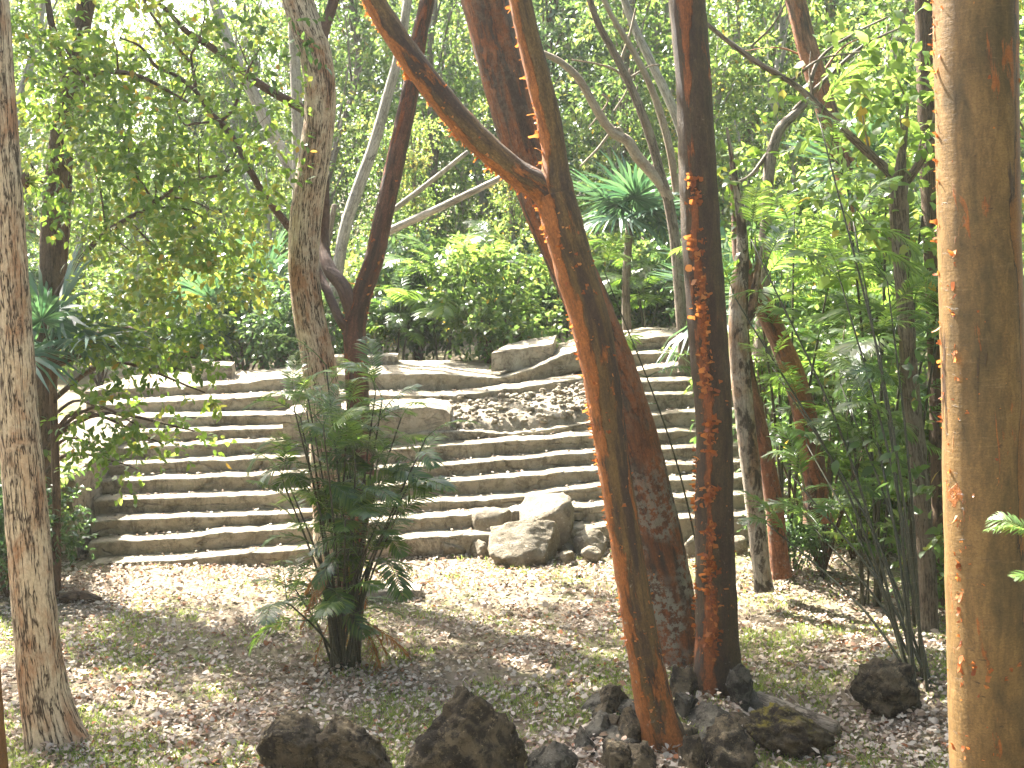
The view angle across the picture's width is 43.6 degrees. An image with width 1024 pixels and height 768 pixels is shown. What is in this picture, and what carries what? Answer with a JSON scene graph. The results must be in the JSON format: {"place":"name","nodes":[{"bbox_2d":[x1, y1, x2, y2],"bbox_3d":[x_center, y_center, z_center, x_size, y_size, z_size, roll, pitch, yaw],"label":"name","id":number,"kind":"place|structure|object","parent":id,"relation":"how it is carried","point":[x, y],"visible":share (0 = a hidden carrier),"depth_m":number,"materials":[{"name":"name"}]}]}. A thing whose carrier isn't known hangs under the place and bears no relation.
{"place":"outdoors","nodes":[
{"label":"outdoors","id":0,"kind":"place"},
{"bbox_2d":[11,0,860,226],"label":"sky","id":1,"kind":"structure","parent":0,"point":[130,14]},
{"bbox_2d":[0,227,948,767],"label":"ground","id":2,"kind":"structure","parent":0,"point":[258,655],"depth_m":13.57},
{"bbox_2d":[0,0,92,753],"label":"pale bark tree","id":3,"kind":"object","parent":2,"relation":"on","point":[49,711],"visible":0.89,"depth_m":10.40,"materials":[{"name":"plant"}]},
{"bbox_2d":[0,477,98,596],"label":"shrub","id":4,"kind":"object","parent":2,"relation":"on","point":[71,542],"visible":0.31,"depth_m":15.51,"materials":[{"name":"green plant"}]},
{"bbox_2d":[3,413,132,560],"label":"ruined wall","id":5,"kind":"structure","parent":2,"relation":"on","point":[86,498],"depth_m":17.90,"materials":[{"name":"stone"}]},
{"bbox_2d":[9,0,130,269],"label":"jungle tree","id":6,"kind":"object","parent":2,"relation":"on","point":[41,16],"visible":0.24,"depth_m":33.57,"materials":[{"name":"green plant"}]},
{"bbox_2d":[26,93,126,380],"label":"jungle tree","id":7,"kind":"object","parent":2,"relation":"on","point":[89,178],"visible":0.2,"depth_m":27.49,"materials":[{"name":"green plant"}]},
{"bbox_2d":[19,0,136,348],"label":"jungle tree","id":8,"kind":"object","parent":2,"relation":"on","point":[79,115],"visible":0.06,"depth_m":36.22,"materials":[{"name":"green plant"}]},
{"bbox_2d":[28,234,170,597],"bbox_3d":[-5.429,0.491,15.024,2.706,4.507,2.392,4,7,39],"label":"fan palm","id":9,"kind":"object","parent":2,"relation":"on","point":[50,311],"visible":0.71,"depth_m":15.00,"materials":[{"name":"green plant"}]},
{"bbox_2d":[72,13,185,323],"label":"jungle tree","id":10,"kind":"object","parent":2,"relation":"on","point":[143,30],"visible":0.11,"depth_m":33.99,"materials":[{"name":"green plant"}]},
{"bbox_2d":[94,0,226,280],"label":"jungle tree","id":11,"kind":"object","parent":2,"relation":"on","point":[145,16],"visible":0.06,"depth_m":38.73,"materials":[{"name":"green plant"}]},
{"bbox_2d":[87,222,245,375],"bbox_3d":[-6.951,-1.544,25.826,3.530,3.474,3.538,1,6,15],"label":"shrub","id":12,"kind":"object","parent":2,"relation":"on","point":[111,289],"visible":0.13,"depth_m":25.23,"materials":[{"name":"green plant"}]},
{"bbox_2d":[10,0,328,546],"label":"leafy tree","id":13,"kind":"object","parent":2,"relation":"on","point":[77,49],"visible":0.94,"depth_m":14.83,"materials":[{"name":"green plant"}]},
{"bbox_2d":[136,8,243,276],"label":"jungle tree","id":14,"kind":"object","parent":2,"relation":"on","point":[195,119],"visible":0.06,"depth_m":37.26,"materials":[{"name":"green plant"}]},
{"bbox_2d":[144,248,289,361],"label":"fan palm","id":15,"kind":"object","parent":2,"relation":"on","point":[216,290],"visible":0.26,"depth_m":24.50,"materials":[{"name":"green plant"}]},
{"bbox_2d":[150,19,290,313],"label":"jungle tree","id":16,"kind":"object","parent":2,"relation":"on","point":[220,76],"visible":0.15,"depth_m":35.89,"materials":[{"name":"green plant"}]},
{"bbox_2d":[177,0,291,276],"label":"jungle tree","id":17,"kind":"object","parent":2,"relation":"on","point":[245,39],"visible":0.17,"depth_m":35.08,"materials":[{"name":"green plant"}]},
{"bbox_2d":[168,255,300,370],"bbox_3d":[-5.131,-1.322,25.262,3.046,2.796,2.884,5,7,43],"label":"shrub","id":18,"kind":"object","parent":2,"relation":"on","point":[240,347],"visible":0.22,"depth_m":24.80,"materials":[{"name":"green plant"}]},
{"bbox_2d":[209,229,291,368],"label":"fan palm","id":19,"kind":"object","parent":2,"relation":"on","point":[274,255],"visible":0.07,"depth_m":25.72,"materials":[{"name":"green plant"}]},
{"bbox_2d":[173,0,336,263],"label":"jungle tree","id":20,"kind":"object","parent":2,"relation":"on","point":[282,24],"visible":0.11,"depth_m":37.95,"materials":[{"name":"green plant"}]},
{"bbox_2d":[226,141,291,361],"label":"jungle tree","id":21,"kind":"object","parent":2,"relation":"on","point":[269,216],"visible":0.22,"depth_m":28.23,"materials":[{"name":"green plant"}]},
{"bbox_2d":[192,0,329,284],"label":"white trunk tree","id":22,"kind":"object","parent":2,"relation":"on","point":[255,97],"visible":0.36,"depth_m":24.52,"materials":[{"name":"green plant"}]},
{"bbox_2d":[107,0,434,594],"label":"red forked tree","id":23,"kind":"object","parent":2,"relation":"on","point":[355,303],"visible":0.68,"depth_m":15.11,"materials":[{"name":"brown plant"}]},
{"bbox_2d":[255,709,321,767],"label":"boulder","id":24,"kind":"object","parent":2,"relation":"on","point":[287,739],"visible":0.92,"depth_m":10.11,"materials":[{"name":"stone"}]},
{"bbox_2d":[288,23,303,353],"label":"white trunk tree","id":25,"kind":"object","parent":2,"relation":"on","point":[296,84],"visible":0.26,"depth_m":24.02,"materials":[{"name":"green plant"}]},
{"bbox_2d":[222,259,375,370],"bbox_3d":[-3.993,-1.111,23.919,2.781,2.460,2.697,0,5,1],"label":"shrub","id":26,"kind":"object","parent":2,"relation":"on","point":[283,323],"visible":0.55,"depth_m":23.54,"materials":[{"name":"green plant"}]},
{"bbox_2d":[282,0,345,583],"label":"pale bark tree","id":27,"kind":"object","parent":2,"relation":"on","point":[304,234],"visible":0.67,"depth_m":15.42,"materials":[{"name":"beige plant"}]},
{"bbox_2d":[255,0,427,291],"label":"jungle tree","id":28,"kind":"object","parent":2,"relation":"on","point":[340,129],"visible":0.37,"depth_m":33.93,"materials":[{"name":"green plant"}]},
{"bbox_2d":[312,713,392,767],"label":"boulder","id":29,"kind":"object","parent":2,"relation":"on","point":[343,741],"visible":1,"depth_m":10.01,"materials":[{"name":"stone"}]},
{"bbox_2d":[281,247,423,353],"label":"shrub","id":30,"kind":"object","parent":2,"relation":"on","point":[352,279],"visible":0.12,"depth_m":26.63,"materials":[{"name":"green plant"}]},
{"bbox_2d":[240,334,479,673],"bbox_3d":[-1.718,1.251,12.739,2.198,3.526,2.480,-3,6,-29],"label":"palm clump","id":31,"kind":"object","parent":2,"relation":"on","point":[350,597],"visible":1,"depth_m":12.51,"materials":[{"name":"plant"}]},
{"bbox_2d":[314,0,420,332],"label":"jungle tree","id":32,"kind":"object","parent":2,"relation":"on","point":[343,147],"visible":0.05,"depth_m":38.29,"materials":[{"name":"green plant"}]},
{"bbox_2d":[272,0,471,341],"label":"jungle tree","id":33,"kind":"object","parent":2,"relation":"on","point":[338,64],"visible":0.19,"depth_m":35.69,"materials":[{"name":"green plant"}]},
{"bbox_2d":[326,0,438,350],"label":"white trunk tree","id":34,"kind":"object","parent":2,"relation":"on","point":[353,202],"visible":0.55,"depth_m":23.66,"materials":[{"name":"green plant"}]},
{"bbox_2d":[333,111,432,353],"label":"jungle tree","id":35,"kind":"object","parent":2,"relation":"on","point":[381,157],"visible":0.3,"depth_m":27.51,"materials":[{"name":"green plant"}]},
{"bbox_2d":[366,240,449,359],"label":"feather palm","id":36,"kind":"object","parent":2,"relation":"on","point":[398,317],"visible":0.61,"depth_m":24.90,"materials":[{"name":"plant"}]},
{"bbox_2d":[347,214,476,360],"bbox_3d":[-2.082,-1.917,26.778,2.943,3.303,2.974,0,5,4],"label":"shrub","id":37,"kind":"object","parent":2,"relation":"on","point":[419,280],"visible":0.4,"depth_m":26.41,"materials":[{"name":"green plant"}]},
{"bbox_2d":[383,112,447,360],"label":"jungle tree","id":38,"kind":"object","parent":2,"relation":"on","point":[415,204],"visible":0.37,"depth_m":28.01,"materials":[{"name":"green plant"}]},
{"bbox_2d":[345,0,502,345],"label":"jungle tree","id":39,"kind":"object","parent":2,"relation":"on","point":[469,91],"visible":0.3,"depth_m":32.68,"materials":[{"name":"green plant"}]},
{"bbox_2d":[389,176,502,234],"bbox_3d":[-1.232,-2.925,21.333,2.459,1.069,0.146,2,6,24],"label":"dead trunk","id":40,"kind":"object","parent":39,"relation":"attached to","point":[412,220],"visible":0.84,"depth_m":21.25,"materials":[{"name":"wood"}]},
{"bbox_2d":[392,1,504,289],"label":"jungle tree","id":41,"kind":"object","parent":2,"relation":"on","point":[456,145],"visible":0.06,"depth_m":40.91,"materials":[{"name":"green plant"}]},
{"bbox_2d":[379,233,532,359],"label":"feather palm","id":42,"kind":"object","parent":2,"relation":"on","point":[433,312],"visible":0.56,"depth_m":23.95,"materials":[{"name":"plant"}]},
{"bbox_2d":[11,0,908,310],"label":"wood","id":43,"kind":"object","parent":2,"relation":"on","point":[351,140],"visible":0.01,"depth_m":51.07,"materials":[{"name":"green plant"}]},
{"bbox_2d":[404,686,527,767],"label":"boulder","id":44,"kind":"object","parent":2,"relation":"on","point":[466,729],"visible":1,"depth_m":9.88,"materials":[{"name":"stone"}]},
{"bbox_2d":[395,0,551,335],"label":"jungle tree","id":45,"kind":"object","parent":2,"relation":"on","point":[481,195],"visible":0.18,"depth_m":35.66,"materials":[{"name":"green plant"}]},
{"bbox_2d":[0,540,948,767],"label":"fallen leaves","id":46,"kind":"object","parent":2,"relation":"on","point":[876,646],"visible":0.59,"depth_m":12.81,"materials":[{"name":"brown plant"}]},
{"bbox_2d":[0,547,948,767],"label":"grass","id":47,"kind":"structure","parent":2,"relation":"on","point":[99,714],"depth_m":12.07,"materials":[{"name":"plant"}]},
{"bbox_2d":[5,560,947,767],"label":"twigs","id":48,"kind":"object","parent":2,"relation":"on","point":[429,654],"visible":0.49,"depth_m":13.03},
{"bbox_2d":[17,564,948,767],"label":"leaf drifts","id":49,"kind":"object","parent":2,"relation":"on","point":[920,714],"visible":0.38,"depth_m":10.75,"materials":[{"name":"plant"}]},
{"bbox_2d":[409,219,572,368],"bbox_3d":[-0.296,-1.786,24.072,3.413,3.359,3.421,2,6,18],"label":"shrub","id":50,"kind":"object","parent":2,"relation":"on","point":[445,272],"visible":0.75,"depth_m":23.63,"materials":[{"name":"green plant"}]},
{"bbox_2d":[85,318,899,566],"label":"stone staircase","id":51,"kind":"structure","parent":2,"relation":"on","point":[544,401],"depth_m":18.85,"materials":[{"name":"stone"}]},
{"bbox_2d":[107,327,838,557],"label":"step leaves","id":52,"kind":"object","parent":51,"relation":"on","point":[455,391],"visible":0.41,"depth_m":18.81,"materials":[{"name":"brown plant"}]},
{"bbox_2d":[491,335,556,371],"bbox_3d":[0.293,-0.538,22.106,0.926,0.540,1.862,1,5,12],"label":"boulder","id":53,"kind":"object","parent":51,"relation":"on","point":[516,356],"visible":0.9,"depth_m":21.61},
{"bbox_2d":[470,95,547,332],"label":"jungle tree","id":54,"kind":"object","parent":2,"relation":"on","point":[511,209],"visible":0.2,"depth_m":28.12,"materials":[{"name":"green plant"}]},
{"bbox_2d":[360,0,686,753],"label":"peeling tree","id":55,"kind":"object","parent":2,"relation":"on","point":[548,189],"visible":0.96,"depth_m":10.16,"materials":[{"name":"orange plant"}]},
{"bbox_2d":[487,519,559,567],"bbox_3d":[0.166,2.128,16.908,0.979,0.707,0.826,0,5,0],"label":"boulder","id":56,"kind":"object","parent":2,"relation":"on","point":[526,542],"visible":0.9,"depth_m":16.69,"materials":[{"name":"stone"}]},
{"bbox_2d":[457,228,592,341],"bbox_3d":[0.014,-1.928,26.933,3.148,2.871,3.246,3,6,30],"label":"shrub","id":57,"kind":"object","parent":2,"relation":"on","point":[543,287],"visible":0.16,"depth_m":26.46,"materials":[{"name":"green plant"}]},
{"bbox_2d":[450,0,619,335],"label":"jungle tree","id":58,"kind":"object","parent":2,"relation":"on","point":[552,31],"visible":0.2,"depth_m":33.19,"materials":[{"name":"green plant"}]},
{"bbox_2d":[519,492,573,551],"bbox_3d":[0.467,1.921,17.538,0.759,0.808,0.756,0,5,0],"label":"boulder","id":59,"kind":"object","parent":2,"relation":"on","point":[558,508],"visible":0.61,"depth_m":17.26,"materials":[{"name":"stone"}]},
{"bbox_2d":[525,741,578,767],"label":"boulder","id":60,"kind":"object","parent":2,"relation":"on","point":[554,754],"visible":1,"depth_m":9.98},
{"bbox_2d":[461,0,694,668],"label":"peeling tree","id":61,"kind":"object","parent":2,"relation":"on","point":[492,34],"visible":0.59,"depth_m":12.63,"materials":[{"name":"red plant"}]},
{"bbox_2d":[534,0,676,269],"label":"jungle tree","id":62,"kind":"object","parent":2,"relation":"on","point":[612,106],"visible":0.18,"depth_m":33.15,"materials":[{"name":"green plant"}]},
{"bbox_2d":[568,103,655,320],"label":"jungle tree","id":63,"kind":"object","parent":2,"relation":"on","point":[614,147],"visible":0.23,"depth_m":29.25,"materials":[{"name":"green plant"}]},
{"bbox_2d":[550,210,674,328],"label":"shrub","id":64,"kind":"object","parent":2,"relation":"on","point":[596,250],"visible":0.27,"depth_m":26.50,"materials":[{"name":"green plant"}]},
{"bbox_2d":[544,0,690,371],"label":"bare branched tree","id":65,"kind":"object","parent":2,"relation":"on","point":[655,174],"visible":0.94,"depth_m":19.19,"materials":[{"name":"grey plant"}]},
{"bbox_2d":[567,0,677,135],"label":"white trunk tree","id":66,"kind":"object","parent":2,"relation":"on","point":[665,92],"visible":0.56,"depth_m":22.52,"materials":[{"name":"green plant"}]},
{"bbox_2d":[570,149,680,330],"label":"fan palm","id":67,"kind":"object","parent":2,"relation":"on","point":[638,192],"visible":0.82,"depth_m":23.52,"materials":[{"name":"green plant"}]},
{"bbox_2d":[539,0,719,316],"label":"jungle tree","id":68,"kind":"object","parent":2,"relation":"on","point":[620,83],"visible":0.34,"depth_m":29.00,"materials":[{"name":"green plant"}]},
{"bbox_2d":[589,240,681,327],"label":"feather palm","id":69,"kind":"object","parent":2,"relation":"on","point":[639,282],"visible":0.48,"depth_m":23.94,"materials":[{"name":"plant"}]},
{"bbox_2d":[579,231,694,541],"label":"slender palm","id":70,"kind":"object","parent":2,"relation":"on","point":[610,254],"visible":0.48,"depth_m":13.54,"materials":[{"name":"plant"}]},
{"bbox_2d":[600,230,681,325],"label":"shrub","id":71,"kind":"object","parent":2,"relation":"on","point":[667,320],"visible":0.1,"depth_m":26.27,"materials":[{"name":"green plant"}]},
{"bbox_2d":[621,0,760,262],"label":"jungle tree","id":72,"kind":"object","parent":2,"relation":"on","point":[661,31],"visible":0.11,"depth_m":34.17,"materials":[{"name":"green plant"}]},
{"bbox_2d":[600,0,787,289],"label":"jungle tree","id":73,"kind":"object","parent":2,"relation":"on","point":[739,21],"visible":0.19,"depth_m":30.63,"materials":[{"name":"green plant"}]},
{"bbox_2d":[668,0,741,698],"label":"peeling tree","id":74,"kind":"object","parent":2,"relation":"on","point":[717,654],"visible":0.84,"depth_m":11.29,"materials":[{"name":"brown plant"}]},
{"bbox_2d":[701,713,757,767],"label":"rock","id":75,"kind":"object","parent":2,"relation":"on","point":[727,741],"visible":0.88,"depth_m":10.20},
{"bbox_2d":[725,663,752,711],"bbox_3d":[2.028,2.783,11.398,0.260,0.656,0.251,2,6,17],"label":"rock","id":76,"kind":"object","parent":2,"relation":"on","point":[739,683],"visible":0.63,"depth_m":11.28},
{"bbox_2d":[674,111,804,592],"bbox_3d":[2.553,-0.317,14.498,1.310,5.510,1.396,4,7,37],"label":"pale slim tree","id":77,"kind":"object","parent":2,"relation":"on","point":[739,325],"visible":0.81,"depth_m":14.56,"materials":[{"name":"white plant"}]},
{"bbox_2d":[649,205,835,379],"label":"fan palm","id":78,"kind":"object","parent":2,"relation":"on","point":[681,336],"visible":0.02,"depth_m":19.65,"materials":[{"name":"green plant"}]},
{"bbox_2d":[714,105,795,235],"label":"jungle tree","id":79,"kind":"object","parent":2,"relation":"on","point":[738,134],"visible":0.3,"depth_m":27.37,"materials":[{"name":"green plant"}]},
{"bbox_2d":[661,0,853,249],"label":"jungle tree","id":80,"kind":"object","parent":2,"relation":"on","point":[785,31],"visible":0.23,"depth_m":28.70,"materials":[{"name":"green plant"}]},
{"bbox_2d":[661,213,861,457],"bbox_3d":[3.592,-0.442,18.693,2.532,4.247,2.341,4,7,39],"label":"sapling","id":81,"kind":"object","parent":2,"relation":"on","point":[758,368],"visible":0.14,"depth_m":18.41,"materials":[{"name":"green plant"}]},
{"bbox_2d":[670,0,863,233],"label":"jungle tree","id":82,"kind":"object","parent":2,"relation":"on","point":[774,55],"visible":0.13,"depth_m":33.06,"materials":[{"name":"green plant"}]},
{"bbox_2d":[748,332,791,579],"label":"reddish tree","id":83,"kind":"object","parent":2,"relation":"on","point":[779,559],"visible":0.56,"depth_m":14.99,"materials":[{"name":"red plant"}]},
{"bbox_2d":[666,179,886,582],"bbox_3d":[3.336,0.025,15.514,2.188,4.997,2.596,-4,7,-36],"label":"feather palm","id":84,"kind":"object","parent":2,"relation":"on","point":[792,250],"visible":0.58,"depth_m":15.35,"materials":[{"name":"plant"}]},
{"bbox_2d":[729,170,833,524],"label":"reddish tree","id":85,"kind":"object","parent":2,"relation":"on","point":[812,474],"visible":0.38,"depth_m":15.18,"materials":[{"name":"red plant"}]},
{"bbox_2d":[745,81,823,252],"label":"jungle tree","id":86,"kind":"object","parent":2,"relation":"on","point":[792,161],"visible":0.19,"depth_m":27.12,"materials":[{"name":"green plant"}]},
{"bbox_2d":[737,490,842,574],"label":"shrub","id":87,"kind":"object","parent":2,"relation":"on","point":[798,529],"visible":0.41,"depth_m":15.88,"materials":[{"name":"green plant"}]},
{"bbox_2d":[745,702,835,761],"bbox_3d":[2.297,2.906,10.547,0.752,0.522,0.408,1,5,10],"label":"rock","id":88,"kind":"object","parent":2,"relation":"on","point":[788,730],"visible":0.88,"depth_m":10.44,"materials":[{"name":"stone"}]},
{"bbox_2d":[689,269,929,571],"bbox_3d":[4.037,0.466,16.134,2.910,4.024,3.005,-3,6,-29],"label":"sapling","id":89,"kind":"object","parent":2,"relation":"on","point":[830,436],"visible":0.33,"depth_m":16.06,"materials":[{"name":"green plant"}]},
{"bbox_2d":[710,0,914,288],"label":"reddish tree","id":90,"kind":"object","parent":2,"relation":"on","point":[803,38],"visible":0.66,"depth_m":21.04,"materials":[{"name":"green plant"}]},
{"bbox_2d":[739,16,898,356],"bbox_3d":[4.126,-2.651,17.332,2.263,4.555,0.282,0,5,0],"label":"mossy tree","id":91,"kind":"object","parent":2,"relation":"on","point":[768,159],"visible":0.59,"depth_m":17.23,"materials":[{"name":"grey plant"}]},
{"bbox_2d":[722,0,922,323],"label":"jungle tree","id":92,"kind":"object","parent":2,"relation":"on","point":[898,4],"visible":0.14,"depth_m":22.63,"materials":[{"name":"green plant"}]},
{"bbox_2d":[722,60,937,697],"bbox_3d":[3.211,-0.192,12.505,2.441,5.719,2.026,3,6,32],"label":"palm clump","id":93,"kind":"object","parent":2,"relation":"on","point":[860,375],"visible":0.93,"depth_m":12.15,"materials":[{"name":"plant"}]},
{"bbox_2d":[764,355,899,578],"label":"slender palm","id":94,"kind":"object","parent":2,"relation":"on","point":[844,466],"visible":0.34,"depth_m":15.74,"materials":[{"name":"plant"}]},
{"bbox_2d":[774,138,922,451],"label":"sapling","id":95,"kind":"object","parent":2,"relation":"on","point":[844,191],"visible":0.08,"depth_m":18.48,"materials":[{"name":"green plant"}]},
{"bbox_2d":[783,97,919,323],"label":"fan palm","id":96,"kind":"object","parent":2,"relation":"on","point":[816,150],"visible":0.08,"depth_m":21.38,"materials":[{"name":"green plant"}]},
{"bbox_2d":[777,121,937,609],"bbox_3d":[4.150,-0.197,14.526,2.572,5.764,1.992,0,5,0],"label":"feather palm","id":97,"kind":"object","parent":2,"relation":"on","point":[876,506],"visible":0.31,"depth_m":14.37,"materials":[{"name":"plant"}]},
{"bbox_2d":[788,338,941,605],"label":"slender palm","id":98,"kind":"object","parent":2,"relation":"on","point":[864,596],"visible":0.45,"depth_m":14.67,"materials":[{"name":"plant"}]},
{"bbox_2d":[708,0,1023,636],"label":"mossy tree","id":99,"kind":"object","parent":2,"relation":"on","point":[899,199],"visible":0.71,"depth_m":13.06,"materials":[{"name":"green plant"}]},
{"bbox_2d":[804,177,940,628],"bbox_3d":[4.350,0.273,13.772,2.425,4.904,2.404,0,5,0],"label":"feather palm","id":100,"kind":"object","parent":2,"relation":"on","point":[865,345],"visible":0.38,"depth_m":13.61,"materials":[{"name":"plant"}]},
{"bbox_2d":[849,657,921,718],"bbox_3d":[3.277,2.716,11.211,0.590,0.626,0.378,5,7,41],"label":"rock","id":101,"kind":"object","parent":2,"relation":"on","point":[886,688],"visible":0.8,"depth_m":11.09,"materials":[{"name":"stone"}]},
{"bbox_2d":[790,195,1023,408],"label":"feather palm","id":102,"kind":"object","parent":2,"relation":"on","point":[880,260],"visible":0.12,"depth_m":17.85,"materials":[{"name":"plant"}]},
{"bbox_2d":[819,0,1023,387],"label":"jungle tree","id":103,"kind":"object","parent":2,"relation":"on","point":[879,5],"visible":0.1,"depth_m":20.38,"materials":[{"name":"green plant"}]},
{"bbox_2d":[830,245,1023,560],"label":"sapling","id":104,"kind":"object","parent":2,"relation":"on","point":[886,456],"visible":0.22,"depth_m":12.38,"materials":[{"name":"green plant"}]},
{"bbox_2d":[915,0,1023,613],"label":"dark tree","id":105,"kind":"object","parent":2,"relation":"on","point":[923,22],"visible":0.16,"depth_m":14.31,"materials":[{"name":"brown plant"}]},
{"bbox_2d":[928,0,1023,767],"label":"smooth tan tree","id":106,"kind":"object","parent":2,"relation":"on","point":[975,45],"visible":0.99,"depth_m":7.84,"materials":[{"name":"brown plant"}]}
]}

